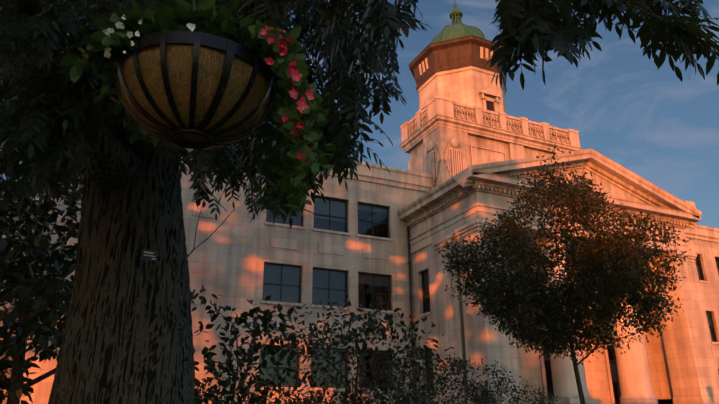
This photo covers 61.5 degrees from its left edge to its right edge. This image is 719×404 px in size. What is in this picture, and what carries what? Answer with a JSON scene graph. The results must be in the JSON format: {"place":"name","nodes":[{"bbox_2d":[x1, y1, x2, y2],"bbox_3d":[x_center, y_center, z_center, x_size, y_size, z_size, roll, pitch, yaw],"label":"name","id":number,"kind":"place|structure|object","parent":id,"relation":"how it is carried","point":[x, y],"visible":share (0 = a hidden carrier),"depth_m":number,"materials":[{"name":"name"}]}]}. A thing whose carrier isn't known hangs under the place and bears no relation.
{"place":"outdoors","nodes":[
{"label":"outdoors","id":0,"kind":"place"},
{"bbox_2d":[0,0,233,403],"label":"tree","id":1,"kind":"object","parent":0,"point":[13,274],"depth_m":7.88,"materials":[{"name":"green plant"}]},
{"bbox_2d":[241,285,453,403],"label":"shrub","id":2,"kind":"object","parent":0,"point":[344,340],"depth_m":12.32,"materials":[{"name":"green plant"}]},
{"bbox_2d":[0,70,718,403],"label":"building wall","id":3,"kind":"structure","parent":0,"point":[231,255],"depth_m":36.92,"materials":[{"name":"beige stone"}]},
{"bbox_2d":[2,102,718,393],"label":"window frames","id":4,"kind":"structure","parent":3,"relation":"in","point":[423,294],"depth_m":37.60,"materials":[{"name":"black metal"}]},
{"bbox_2d":[0,197,718,403],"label":"window panes","id":5,"kind":"structure","parent":4,"relation":"in","point":[291,276],"depth_m":37.26,"materials":[{"name":"black glass"}]},
{"bbox_2d":[486,101,493,110],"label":"tower window","id":6,"kind":"structure","parent":3,"relation":"in","point":[491,105],"depth_m":48.87,"materials":[{"name":"black glass"}]},
{"bbox_2d":[0,0,718,228],"label":"sky","id":7,"kind":"structure","parent":0,"point":[663,129],"materials":[{"name":"blue"}]},
{"bbox_2d":[439,143,691,403],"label":"tree","id":8,"kind":"object","parent":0,"point":[526,301],"depth_m":12.46,"materials":[{"name":"green plant"}]},
{"label":"ground","id":9,"kind":"structure","parent":0,"visible":0},
{"bbox_2d":[190,285,303,403],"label":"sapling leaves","id":10,"kind":"object","parent":9,"relation":"on","point":[271,348],"depth_m":7.63,"materials":[{"name":"green plant"}]},
{"bbox_2d":[0,0,660,403],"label":"tree","id":11,"kind":"object","parent":9,"relation":"on","point":[127,337],"depth_m":5.33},
{"bbox_2d":[140,249,158,261],"bbox_3d":[-1.889,0.481,5.432,0.150,0.100,0.028,14,-24,-33],"label":"tree label","id":12,"kind":"object","parent":11,"relation":"attached to","point":[152,255],"visible":0.98,"depth_m":5.42,"materials":[{"name":"black metal"}]},
{"bbox_2d":[115,0,274,148],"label":"hanging basket frame","id":13,"kind":"object","parent":11,"relation":"hanging from","point":[197,39],"visible":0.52,"depth_m":1.83,"materials":[{"name":"black metal"}]},
{"bbox_2d":[120,44,269,144],"bbox_3d":[-0.534,-0.309,1.965,0.479,0.218,0.480,9,-22,-24],"label":"basket liner","id":14,"kind":"object","parent":13,"relation":"in","point":[185,89],"visible":0.44,"depth_m":1.81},
{"bbox_2d":[113,33,274,152],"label":"basket fibres","id":15,"kind":"object","parent":14,"relation":"attached to","point":[265,109],"visible":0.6,"depth_m":1.86,"materials":[{"name":"brown wicker"}]},
{"bbox_2d":[59,0,336,221],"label":"basket plants","id":16,"kind":"object","parent":14,"relation":"in","point":[299,120],"visible":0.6,"depth_m":1.89,"materials":[{"name":"green plant"}]},
{"bbox_2d":[0,0,718,227],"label":"tree foliage","id":17,"kind":"object","parent":11,"relation":"attached to","point":[55,128],"visible":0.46,"depth_m":3.36,"materials":[{"name":"green plant"}]},
{"bbox_2d":[2,65,718,403],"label":"building trim","id":18,"kind":"structure","parent":9,"relation":"on","point":[465,201],"depth_m":39.25,"materials":[{"name":"beige stone"}]},
{"bbox_2d":[407,226,414,393],"bbox_3d":[3.297,7.751,38.092,0.320,15.000,0.260,9,-22,-24],"label":"downpipe","id":19,"kind":"object","parent":18,"relation":"attached to","point":[409,262],"visible":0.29,"depth_m":38.99,"materials":[{"name":"grey metal"}]},
{"bbox_2d":[408,35,509,91],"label":"copper tower band","id":20,"kind":"object","parent":18,"relation":"on","point":[453,53],"visible":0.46,"depth_m":50.18,"materials":[{"name":"brown metal"}]},
{"bbox_2d":[419,47,492,74],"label":"tower louvres","id":21,"kind":"object","parent":20,"relation":"in","point":[486,53],"visible":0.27,"depth_m":50.52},
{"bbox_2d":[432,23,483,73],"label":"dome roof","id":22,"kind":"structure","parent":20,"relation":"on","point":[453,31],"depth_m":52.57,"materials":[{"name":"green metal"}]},
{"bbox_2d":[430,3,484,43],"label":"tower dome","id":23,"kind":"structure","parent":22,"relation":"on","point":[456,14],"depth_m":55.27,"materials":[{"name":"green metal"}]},
{"bbox_2d":[535,238,657,403],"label":"portico columns","id":24,"kind":"structure","parent":18,"relation":"on","point":[635,378],"depth_m":35.07,"materials":[{"name":"stone"}]},
{"bbox_2d":[195,349,557,403],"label":"shrubs","id":25,"kind":"object","parent":9,"relation":"on","point":[482,395],"visible":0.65,"depth_m":14.54,"materials":[{"name":"green plant"}]}
]}

